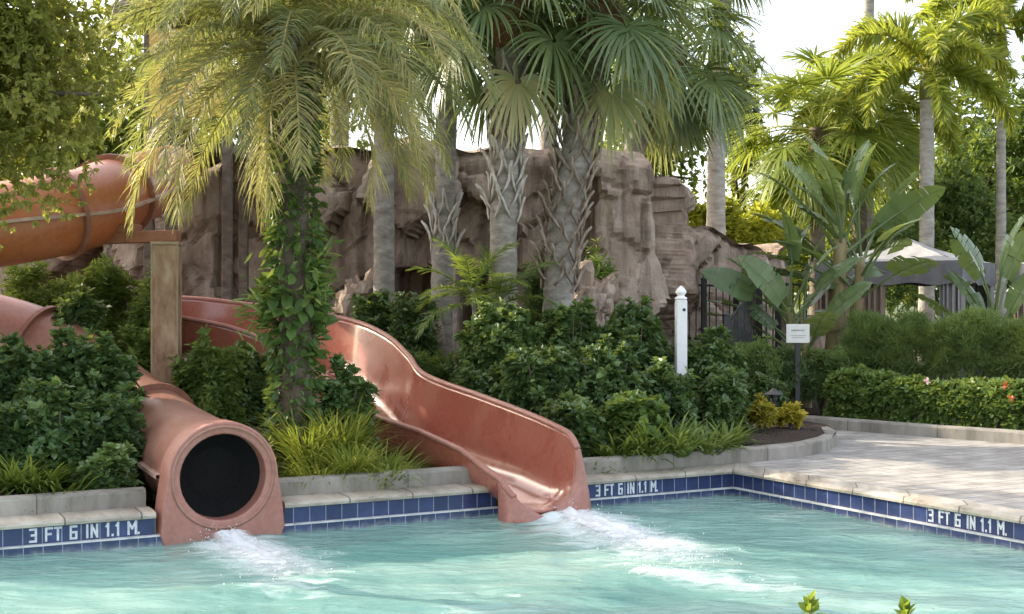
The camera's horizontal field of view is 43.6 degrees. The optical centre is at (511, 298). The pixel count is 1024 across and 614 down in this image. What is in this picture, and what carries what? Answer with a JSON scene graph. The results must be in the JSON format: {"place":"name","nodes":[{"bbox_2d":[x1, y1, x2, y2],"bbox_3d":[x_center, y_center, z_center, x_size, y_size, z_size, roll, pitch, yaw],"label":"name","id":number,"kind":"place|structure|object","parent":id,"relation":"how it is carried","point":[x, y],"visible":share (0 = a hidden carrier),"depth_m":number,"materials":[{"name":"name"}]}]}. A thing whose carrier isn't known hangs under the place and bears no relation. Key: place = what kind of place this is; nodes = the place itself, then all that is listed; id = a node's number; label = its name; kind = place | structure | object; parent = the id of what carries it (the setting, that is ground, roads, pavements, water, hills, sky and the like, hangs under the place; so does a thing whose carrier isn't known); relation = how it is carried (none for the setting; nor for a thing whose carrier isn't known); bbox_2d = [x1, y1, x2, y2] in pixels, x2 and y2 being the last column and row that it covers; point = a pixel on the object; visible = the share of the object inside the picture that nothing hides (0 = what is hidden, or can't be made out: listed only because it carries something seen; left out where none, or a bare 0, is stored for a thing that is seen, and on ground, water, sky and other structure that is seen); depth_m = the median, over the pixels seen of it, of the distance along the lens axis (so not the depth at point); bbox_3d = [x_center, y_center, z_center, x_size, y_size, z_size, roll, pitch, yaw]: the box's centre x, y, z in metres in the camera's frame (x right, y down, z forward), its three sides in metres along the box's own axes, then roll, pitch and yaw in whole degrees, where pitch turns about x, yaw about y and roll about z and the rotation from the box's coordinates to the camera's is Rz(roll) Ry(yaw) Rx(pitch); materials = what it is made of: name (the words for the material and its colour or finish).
{"place":"outdoors","nodes":[
{"label":"outdoors","id":0,"kind":"place"},
{"bbox_2d":[0,395,836,495],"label":"planting bed","id":1,"kind":"object","parent":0,"point":[787,434],"visible":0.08,"depth_m":15.79,"materials":[{"name":"soil"}]},
{"bbox_2d":[0,401,35,473],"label":"leafy shrub","id":2,"kind":"object","parent":1,"relation":"on","point":[12,419],"visible":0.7,"depth_m":11.61,"materials":[{"name":"green plant"}]},
{"bbox_2d":[0,260,70,306],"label":"leafy shrub","id":3,"kind":"object","parent":1,"relation":"on","point":[26,286],"visible":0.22,"depth_m":16.42,"materials":[{"name":"green plant"}]},
{"bbox_2d":[0,455,80,495],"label":"fern","id":4,"kind":"object","parent":1,"relation":"on","point":[7,477],"visible":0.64,"depth_m":11.06,"materials":[{"name":"green plant"}]},
{"bbox_2d":[0,331,82,407],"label":"leafy shrub","id":5,"kind":"object","parent":1,"relation":"on","point":[20,361],"visible":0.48,"depth_m":12.38,"materials":[{"name":"green plant"}]},
{"bbox_2d":[0,441,97,494],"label":"fern","id":6,"kind":"object","parent":1,"relation":"on","point":[35,481],"visible":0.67,"depth_m":11.11,"materials":[{"name":"green plant"}]},
{"bbox_2d":[1,375,111,489],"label":"leafy shrub","id":7,"kind":"object","parent":1,"relation":"on","point":[56,428],"visible":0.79,"depth_m":11.68,"materials":[{"name":"green plant"}]},
{"bbox_2d":[0,0,142,249],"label":"leafy tree","id":8,"kind":"object","parent":1,"relation":"on","point":[34,34],"visible":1,"depth_m":11.07,"materials":[{"name":"green plant"}]},
{"bbox_2d":[0,487,145,516],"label":"planter kerb","id":9,"kind":"structure","parent":1,"relation":"on","point":[72,501],"depth_m":10.90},
{"bbox_2d":[47,283,110,337],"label":"leafy shrub","id":10,"kind":"object","parent":1,"relation":"on","point":[82,309],"visible":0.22,"depth_m":14.67,"materials":[{"name":"green plant"}]},
{"bbox_2d":[59,251,140,343],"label":"leafy shrub","id":11,"kind":"object","parent":1,"relation":"on","point":[109,282],"visible":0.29,"depth_m":17.20,"materials":[{"name":"green plant"}]},
{"bbox_2d":[48,318,152,501],"bbox_3d":[-4.245,1.350,12.905,1.249,2.324,1.149,0,0,41],"label":"leafy shrub","id":12,"kind":"object","parent":1,"relation":"on","point":[104,365],"visible":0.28,"depth_m":12.67,"materials":[{"name":"green plant"}]},
{"bbox_2d":[71,440,153,508],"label":"leafy shrub","id":13,"kind":"object","parent":1,"relation":"on","point":[111,464],"visible":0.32,"depth_m":11.35,"materials":[{"name":"green plant"}]},
{"bbox_2d":[80,380,148,505],"bbox_3d":[-3.761,1.643,12.059,0.715,1.738,0.801,0,0,-25],"label":"leafy shrub","id":14,"kind":"object","parent":1,"relation":"on","point":[122,419],"visible":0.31,"depth_m":11.97,"materials":[{"name":"green plant"}]},
{"bbox_2d":[116,323,150,372],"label":"leafy shrub","id":15,"kind":"object","parent":1,"relation":"on","point":[130,338],"visible":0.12,"depth_m":14.81,"materials":[{"name":"green plant"}]},
{"bbox_2d":[105,224,181,386],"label":"support column","id":16,"kind":"structure","parent":1,"relation":"on","point":[166,293],"depth_m":14.21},
{"bbox_2d":[113,265,183,356],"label":"leafy shrub","id":17,"kind":"object","parent":1,"relation":"on","point":[140,311],"visible":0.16,"depth_m":16.69,"materials":[{"name":"green plant"}]},
{"bbox_2d":[111,0,267,301],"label":"slide tower","id":18,"kind":"structure","parent":1,"relation":"on","point":[227,159],"depth_m":19.63,"materials":[{"name":"brown wood"}]},
{"bbox_2d":[166,323,251,426],"bbox_3d":[-3.444,1.157,14.280,1.043,1.769,1.210,0,0,-42],"label":"leafy shrub","id":19,"kind":"object","parent":1,"relation":"on","point":[206,377],"visible":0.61,"depth_m":14.09,"materials":[{"name":"green plant"}]},
{"bbox_2d":[222,339,275,431],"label":"leafy shrub","id":20,"kind":"object","parent":1,"relation":"on","point":[255,381],"visible":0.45,"depth_m":14.73,"materials":[{"name":"green plant"}]},
{"bbox_2d":[67,0,507,476],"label":"feather palm","id":21,"kind":"object","parent":1,"relation":"on","point":[288,29],"visible":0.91,"depth_m":12.84,"materials":[{"name":"green plant"}]},
{"bbox_2d":[228,69,344,468],"bbox_3d":[-2.303,-0.286,13.381,1.203,4.199,0.941,0,0,0],"label":"climbing vine","id":22,"kind":"object","parent":21,"relation":"attached to","point":[269,296],"visible":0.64,"depth_m":13.20,"materials":[{"name":"green plant"}]},
{"bbox_2d":[248,397,376,471],"bbox_3d":[-2.003,1.399,12.910,1.599,0.880,1.712,0,0,-40],"label":"grass clump","id":23,"kind":"object","parent":1,"relation":"on","point":[293,447],"visible":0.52,"depth_m":12.71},
{"bbox_2d":[274,442,379,494],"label":"grass clump","id":24,"kind":"object","parent":1,"relation":"on","point":[304,471],"visible":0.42,"depth_m":12.32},
{"bbox_2d":[279,390,404,464],"bbox_3d":[-1.816,1.370,13.134,1.626,0.905,1.519,0,0,44],"label":"grass clump","id":25,"kind":"object","parent":1,"relation":"on","point":[355,430],"visible":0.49,"depth_m":12.95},
{"bbox_2d":[318,352,384,463],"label":"leafy shrub","id":26,"kind":"object","parent":1,"relation":"on","point":[344,391],"visible":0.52,"depth_m":13.59,"materials":[{"name":"green plant"}]},
{"bbox_2d":[330,268,373,317],"bbox_3d":[-2.256,0.017,19.166,0.928,0.999,0.727,0,0,0],"label":"boulder","id":27,"kind":"object","parent":1,"relation":"on","point":[353,287],"visible":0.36,"depth_m":18.95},
{"bbox_2d":[296,434,408,484],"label":"grass clump","id":28,"kind":"object","parent":1,"relation":"on","point":[357,466],"visible":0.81,"depth_m":12.27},
{"bbox_2d":[347,288,396,333],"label":"leafy shrub","id":29,"kind":"object","parent":1,"relation":"on","point":[374,311],"visible":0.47,"depth_m":18.07,"materials":[{"name":"green plant"}]},
{"bbox_2d":[279,466,471,495],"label":"planter kerb","id":30,"kind":"structure","parent":1,"relation":"on","point":[318,484],"depth_m":12.13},
{"bbox_2d":[339,443,436,490],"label":"grass clump","id":31,"kind":"object","parent":1,"relation":"on","point":[396,467],"visible":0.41,"depth_m":12.27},
{"bbox_2d":[319,0,484,302],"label":"sabal palm","id":32,"kind":"object","parent":1,"relation":"on","point":[383,250],"visible":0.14,"depth_m":18.66,"materials":[{"name":"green plant"}]},
{"bbox_2d":[385,291,442,361],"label":"leafy shrub","id":33,"kind":"object","parent":1,"relation":"on","point":[403,334],"visible":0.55,"depth_m":17.71,"materials":[{"name":"green plant"}]},
{"bbox_2d":[407,346,455,381],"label":"leafy shrub","id":34,"kind":"object","parent":1,"relation":"on","point":[428,365],"visible":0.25,"depth_m":16.47,"materials":[{"name":"green plant"}]},
{"bbox_2d":[360,0,540,370],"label":"sabal palm","id":35,"kind":"object","parent":1,"relation":"on","point":[445,208],"visible":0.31,"depth_m":18.26,"materials":[{"name":"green plant"}]},
{"bbox_2d":[456,359,505,398],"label":"leafy shrub","id":36,"kind":"object","parent":1,"relation":"on","point":[476,379],"visible":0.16,"depth_m":15.07,"materials":[{"name":"green plant"}]},
{"bbox_2d":[406,237,560,339],"bbox_3d":[-0.378,0.437,17.101,2.088,2.576,1.853,0,0,0],"label":"palm","id":37,"kind":"object","parent":1,"relation":"on","point":[468,274],"visible":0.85,"depth_m":16.93,"materials":[{"name":"green plant"}]},
{"bbox_2d":[444,297,547,384],"bbox_3d":[-0.114,0.863,15.969,1.491,1.773,1.265,0,0,33],"label":"leafy shrub","id":38,"kind":"object","parent":1,"relation":"on","point":[486,341],"visible":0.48,"depth_m":15.77,"materials":[{"name":"green plant"}]},
{"bbox_2d":[401,0,636,312],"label":"sabal palm","id":39,"kind":"object","parent":1,"relation":"on","point":[506,127],"visible":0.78,"depth_m":17.12,"materials":[{"name":"green plant"}]},
{"bbox_2d":[517,240,545,327],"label":"leafy shrub","id":40,"kind":"object","parent":1,"relation":"on","point":[534,283],"visible":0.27,"depth_m":19.16,"materials":[{"name":"green plant"}]},
{"bbox_2d":[488,345,588,416],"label":"leafy shrub","id":41,"kind":"object","parent":1,"relation":"on","point":[529,381],"visible":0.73,"depth_m":14.71,"materials":[{"name":"green plant"}]},
{"bbox_2d":[528,294,612,361],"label":"leafy shrub","id":42,"kind":"object","parent":1,"relation":"on","point":[574,329],"visible":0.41,"depth_m":16.35,"materials":[{"name":"green plant"}]},
{"bbox_2d":[539,389,610,457],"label":"leafy shrub","id":43,"kind":"object","parent":1,"relation":"on","point":[578,416],"visible":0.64,"depth_m":13.76,"materials":[{"name":"green plant"}]},
{"bbox_2d":[481,0,723,315],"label":"sabal palm","id":44,"kind":"object","parent":1,"relation":"on","point":[576,165],"visible":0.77,"depth_m":17.40,"materials":[{"name":"green plant"}]},
{"bbox_2d":[582,236,625,327],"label":"leafy shrub","id":45,"kind":"object","parent":1,"relation":"on","point":[601,271],"visible":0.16,"depth_m":18.92,"materials":[{"name":"green plant"}]},
{"bbox_2d":[559,333,659,415],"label":"leafy shrub","id":46,"kind":"object","parent":1,"relation":"on","point":[606,373],"visible":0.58,"depth_m":14.73,"materials":[{"name":"green plant"}]},
{"bbox_2d":[581,420,667,458],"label":"strap leaf plant","id":47,"kind":"object","parent":1,"relation":"on","point":[611,450],"visible":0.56,"depth_m":13.56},
{"bbox_2d":[596,389,675,451],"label":"leafy shrub","id":48,"kind":"object","parent":1,"relation":"on","point":[626,408],"visible":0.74,"depth_m":13.96,"materials":[{"name":"green plant"}]},
{"bbox_2d":[604,295,674,371],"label":"leafy shrub","id":49,"kind":"object","parent":1,"relation":"on","point":[639,329],"visible":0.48,"depth_m":16.19,"materials":[{"name":"green plant"}]},
{"bbox_2d":[602,417,695,468],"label":"strap leaf plant","id":50,"kind":"object","parent":1,"relation":"on","point":[644,445],"visible":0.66,"depth_m":13.57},
{"bbox_2d":[641,356,700,430],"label":"leafy shrub","id":51,"kind":"object","parent":1,"relation":"on","point":[676,393],"visible":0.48,"depth_m":14.98,"materials":[{"name":"green plant"}]},
{"bbox_2d":[675,286,686,376],"bbox_3d":[2.125,0.838,16.100,0.156,2.003,0.156,0,0,0],"label":"white post","id":52,"kind":"object","parent":1,"relation":"on","point":[680,331],"visible":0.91,"depth_m":16.03,"materials":[{"name":"paint"}]},
{"bbox_2d":[639,409,724,462],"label":"strap leaf plant","id":53,"kind":"object","parent":1,"relation":"on","point":[678,447],"visible":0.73,"depth_m":13.75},
{"bbox_2d":[583,426,836,473],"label":"planter kerb","id":54,"kind":"structure","parent":1,"relation":"on","point":[824,442],"depth_m":14.07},
{"bbox_2d":[674,323,750,412],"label":"leafy shrub","id":55,"kind":"object","parent":1,"relation":"on","point":[702,356],"visible":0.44,"depth_m":16.20,"materials":[{"name":"green plant"}]},
{"bbox_2d":[672,417,755,455],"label":"strap leaf plant","id":56,"kind":"object","parent":1,"relation":"on","point":[720,444],"visible":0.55,"depth_m":14.05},
{"bbox_2d":[694,362,751,435],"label":"leafy shrub","id":57,"kind":"object","parent":1,"relation":"on","point":[719,398],"visible":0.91,"depth_m":15.38,"materials":[{"name":"green plant"}]},
{"bbox_2d":[690,415,772,450],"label":"strap leaf plant","id":58,"kind":"object","parent":1,"relation":"on","point":[724,432],"visible":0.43,"depth_m":14.60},
{"bbox_2d":[687,276,806,349],"bbox_3d":[3.865,0.740,20.131,2.041,2.300,2.580,0,0,0],"label":"metal fence","id":59,"kind":"object","parent":1,"relation":"on","point":[726,318],"visible":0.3,"depth_m":20.96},
{"bbox_2d":[731,334,784,385],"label":"leafy shrub","id":60,"kind":"object","parent":1,"relation":"on","point":[756,359],"visible":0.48,"depth_m":18.38,"materials":[{"name":"green plant"}]},
{"bbox_2d":[745,392,780,430],"bbox_3d":[3.117,1.491,16.107,0.517,0.642,0.462,0,0,21],"label":"croton","id":61,"kind":"object","parent":1,"relation":"on","point":[761,411],"visible":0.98,"depth_m":16.01,"materials":[{"name":"yellow plant"}]},
{"bbox_2d":[746,371,790,410],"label":"leafy shrub","id":62,"kind":"object","parent":1,"relation":"on","point":[759,384],"visible":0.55,"depth_m":17.37,"materials":[{"name":"green plant"}]},
{"bbox_2d":[775,401,807,428],"bbox_3d":[3.550,1.558,16.350,0.443,0.509,0.453,0,0,-11],"label":"croton","id":63,"kind":"object","parent":1,"relation":"on","point":[792,414],"visible":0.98,"depth_m":16.25,"materials":[{"name":"yellow plant"}]},
{"bbox_2d":[786,324,809,405],"bbox_3d":[4.132,1.113,18.522,0.335,1.485,0.066,0,0,0],"label":"sign","id":64,"kind":"object","parent":1,"relation":"on","point":[797,334],"visible":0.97,"depth_m":18.49,"materials":[{"name":"white metal"}]},
{"bbox_2d":[0,463,1023,556],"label":"swimming pool","id":65,"kind":"structure","parent":0,"point":[106,529],"depth_m":11.80,"materials":[{"name":"tile"}]},
{"bbox_2d":[0,145,284,544],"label":"tube slide","id":66,"kind":"object","parent":65,"relation":"on","point":[202,470],"visible":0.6,"depth_m":12.19,"materials":[{"name":"plastic"}]},
{"bbox_2d":[109,296,590,523],"bbox_3d":[-2.833,1.073,15.953,10.130,2.235,2.700,0,0,40],"label":"open slide","id":67,"kind":"object","parent":65,"relation":"on","point":[522,465],"visible":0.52,"depth_m":13.88,"materials":[{"name":"plastic"}]},
{"bbox_2d":[0,495,1023,613],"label":"pool water","id":68,"kind":"structure","parent":65,"relation":"in","point":[553,564],"depth_m":9.77,"materials":[{"name":"liquid"}]},
{"bbox_2d":[216,529,310,574],"bbox_3d":[-1.842,2.028,9.986,1.240,0.104,2.300,0,0,-30],"label":"water foam","id":69,"kind":"object","parent":68,"relation":"on","point":[265,554],"visible":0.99,"depth_m":10.44,"materials":[{"name":"white"}]},
{"bbox_2d":[188,499,794,598],"bbox_3d":[-0.211,1.985,10.061,4.173,0.185,3.788,0,0,-23],"label":"water spray","id":70,"kind":"object","parent":68,"relation":"on","point":[546,520],"visible":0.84,"depth_m":10.47,"materials":[{"name":"white liquid"}]},
{"bbox_2d":[557,506,688,553],"bbox_3d":[1.078,2.024,10.948,1.560,0.113,3.200,0,0,-21],"label":"water foam","id":71,"kind":"object","parent":68,"relation":"on","point":[601,523],"visible":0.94,"depth_m":11.32,"materials":[{"name":"white"}]},
{"bbox_2d":[8,0,1023,302],"label":"sky","id":72,"kind":"structure","parent":0,"point":[808,23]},
{"bbox_2d":[144,303,1013,511],"bbox_3d":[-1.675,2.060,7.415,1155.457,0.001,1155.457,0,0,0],"label":"ground","id":73,"kind":"structure","parent":0,"point":[151,503],"depth_m":15.93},
{"bbox_2d":[0,8,119,180],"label":"leafy tree","id":74,"kind":"object","parent":73,"relation":"on","point":[102,115],"visible":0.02,"depth_m":26.50,"materials":[{"name":"green plant"}]},
{"bbox_2d":[34,0,162,175],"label":"leafy tree","id":75,"kind":"object","parent":73,"relation":"on","point":[109,143],"visible":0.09,"depth_m":29.47,"materials":[{"name":"green plant"}]},
{"bbox_2d":[210,41,369,149],"bbox_3d":[-5.942,-2.886,32.862,4.728,10.166,3.986,0,0,14],"label":"leafy tree","id":76,"kind":"object","parent":73,"relation":"on","point":[364,141],"visible":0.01,"depth_m":32.95,"materials":[{"name":"green plant"}]},
{"bbox_2d":[0,137,699,370],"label":"rock wall","id":77,"kind":"structure","parent":73,"relation":"on","point":[637,218],"depth_m":21.06,"materials":[{"name":"stone"}]},
{"bbox_2d":[573,260,619,326],"bbox_3d":[1.091,-0.018,18.569,0.981,1.082,0.744,0,0,0],"label":"boulder","id":78,"kind":"object","parent":73,"relation":"on","point":[604,293],"visible":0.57,"depth_m":18.42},
{"bbox_2d":[598,16,707,203],"bbox_3d":[4.055,-3.542,40.106,5.178,11.478,4.249,0,0,0],"label":"leafy tree","id":79,"kind":"object","parent":73,"relation":"on","point":[694,180],"visible":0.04,"depth_m":39.63,"materials":[{"name":"green plant"}]},
{"bbox_2d":[598,0,783,175],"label":"sabal palm","id":80,"kind":"object","parent":73,"relation":"on","point":[708,98],"visible":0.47,"depth_m":22.74,"materials":[{"name":"green plant"}]},
{"bbox_2d":[661,0,777,234],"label":"tall palm","id":81,"kind":"object","parent":73,"relation":"on","point":[715,203],"visible":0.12,"depth_m":25.86,"materials":[{"name":"grey plant"}]},
{"bbox_2d":[707,23,770,212],"bbox_3d":[6.098,-2.600,34.033,1.557,9.589,1.643,0,0,-11],"label":"leafy tree","id":82,"kind":"object","parent":73,"relation":"on","point":[733,185],"visible":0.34,"depth_m":33.80,"materials":[{"name":"green plant"}]},
{"bbox_2d":[687,192,797,300],"bbox_3d":[4.238,-0.224,27.705,3.912,4.452,1.814,0,0,-9],"label":"hedge","id":83,"kind":"object","parent":73,"relation":"on","point":[754,229],"visible":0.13,"depth_m":27.56,"materials":[{"name":"green plant"}]},
{"bbox_2d":[669,226,825,396],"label":"rock wall","id":84,"kind":"structure","parent":73,"relation":"on","point":[716,246],"depth_m":23.02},
{"bbox_2d":[725,130,807,240],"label":"fan palm","id":85,"kind":"object","parent":73,"relation":"on","point":[777,139],"visible":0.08,"depth_m":33.41,"materials":[{"name":"green plant"}]},
{"bbox_2d":[701,207,899,407],"bbox_3d":[4.518,0.336,20.221,3.112,3.515,2.459,0,0,0],"label":"bird of paradise plant","id":86,"kind":"object","parent":73,"relation":"on","point":[776,292],"visible":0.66,"depth_m":19.96,"materials":[{"name":"green plant"}]},
{"bbox_2d":[725,50,937,314],"bbox_3d":[7.623,-1.964,30.902,5.370,8.109,5.353,0,0,0],"label":"fan palm","id":87,"kind":"object","parent":73,"relation":"on","point":[800,88],"visible":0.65,"depth_m":30.39,"materials":[{"name":"green plant"}]},
{"bbox_2d":[739,135,945,404],"bbox_3d":[5.200,-0.300,20.392,3.112,4.789,2.871,0,0,0],"label":"bird of paradise plant","id":88,"kind":"object","parent":73,"relation":"on","point":[897,206],"visible":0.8,"depth_m":20.49,"materials":[{"name":"green plant"}]},
{"bbox_2d":[767,40,966,253],"bbox_3d":[9.102,-2.328,33.519,5.286,8.835,5.283,0,0,0],"label":"fan palm","id":89,"kind":"object","parent":73,"relation":"on","point":[907,165],"visible":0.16,"depth_m":32.74,"materials":[{"name":"green plant"}]},
{"bbox_2d":[791,47,944,243],"bbox_3d":[9.443,-2.439,34.201,4.072,9.059,4.197,0,0,-39],"label":"foxtail palm","id":90,"kind":"object","parent":73,"relation":"on","point":[902,107],"visible":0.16,"depth_m":33.67,"materials":[{"name":"green plant"}]},
{"bbox_2d":[829,0,1022,379],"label":"foxtail palm","id":91,"kind":"object","parent":73,"relation":"on","point":[938,109],"visible":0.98,"depth_m":28.70,"materials":[{"name":"green plant"}]},
{"bbox_2d":[864,212,1023,372],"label":"hedge","id":92,"kind":"object","parent":73,"relation":"on","point":[984,233],"visible":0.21,"depth_m":32.12,"materials":[{"name":"green plant"}]},
{"bbox_2d":[902,0,1023,378],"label":"foxtail palm","id":93,"kind":"object","parent":73,"relation":"on","point":[992,35],"visible":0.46,"depth_m":30.89,"materials":[{"name":"green plant"}]},
{"bbox_2d":[934,155,995,377],"bbox_3d":[11.582,-0.749,33.007,1.825,5.893,1.970,0,0,-36],"label":"leafy tree","id":94,"kind":"object","parent":73,"relation":"on","point":[965,202],"visible":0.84,"depth_m":32.67,"materials":[{"name":"green plant"}]},
{"bbox_2d":[907,105,1023,288],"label":"leafy tree","id":95,"kind":"object","parent":73,"relation":"on","point":[944,168],"visible":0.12,"depth_m":37.58,"materials":[{"name":"green plant"}]},
{"bbox_2d":[908,72,1023,187],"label":"leafy tree","id":96,"kind":"object","parent":73,"relation":"on","point":[970,120],"visible":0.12,"depth_m":47.36,"materials":[{"name":"green plant"}]},
{"bbox_2d":[914,215,1023,378],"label":"bird of paradise plant","id":97,"kind":"object","parent":73,"relation":"on","point":[1008,268],"visible":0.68,"depth_m":19.79,"materials":[{"name":"green plant"}]},
{"bbox_2d":[953,52,1023,229],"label":"leafy tree","id":98,"kind":"object","parent":73,"relation":"on","point":[1014,182],"visible":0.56,"depth_m":35.89,"materials":[{"name":"green plant"}]},
{"bbox_2d":[739,430,1023,509],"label":"pool deck","id":99,"kind":"structure","parent":0,"point":[987,472],"depth_m":13.95,"materials":[{"name":"concrete"}]},
{"bbox_2d":[815,239,995,379],"bbox_3d":[7.840,0.355,25.420,2.826,3.110,2.826,0,0,33],"label":"cabana","id":100,"kind":"object","parent":99,"relation":"on","point":[952,298],"visible":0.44,"depth_m":24.35,"materials":[{"name":"fabric"}]},
{"bbox_2d":[804,415,1023,443],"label":"planter kerb","id":101,"kind":"structure","parent":99,"relation":"on","point":[942,431],"depth_m":16.86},
{"bbox_2d":[800,400,1021,429],"bbox_3d":[5.753,1.719,19.641,6.452,0.056,7.882,0,0,23],"label":"hedge bed","id":102,"kind":"object","parent":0,"point":[812,411],"visible":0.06,"depth_m":19.21,"materials":[{"name":"soil"}]},
{"bbox_2d":[750,343,817,401],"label":"leafy shrub","id":103,"kind":"object","parent":102,"relation":"on","point":[786,354],"visible":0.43,"depth_m":18.67,"materials":[{"name":"green plant"}]},
{"bbox_2d":[791,344,851,413],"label":"leafy shrub","id":104,"kind":"object","parent":102,"relation":"on","point":[824,362],"visible":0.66,"depth_m":18.70,"materials":[{"name":"green plant"}]},
{"bbox_2d":[815,363,1023,429],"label":"hedge","id":105,"kind":"object","parent":102,"relation":"on","point":[858,388],"visible":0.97,"depth_m":17.30,"materials":[{"name":"green plant"}]},
{"bbox_2d":[832,304,1023,420],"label":"hedge","id":106,"kind":"object","parent":102,"relation":"on","point":[939,343],"visible":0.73,"depth_m":18.54,"materials":[{"name":"green plant"}]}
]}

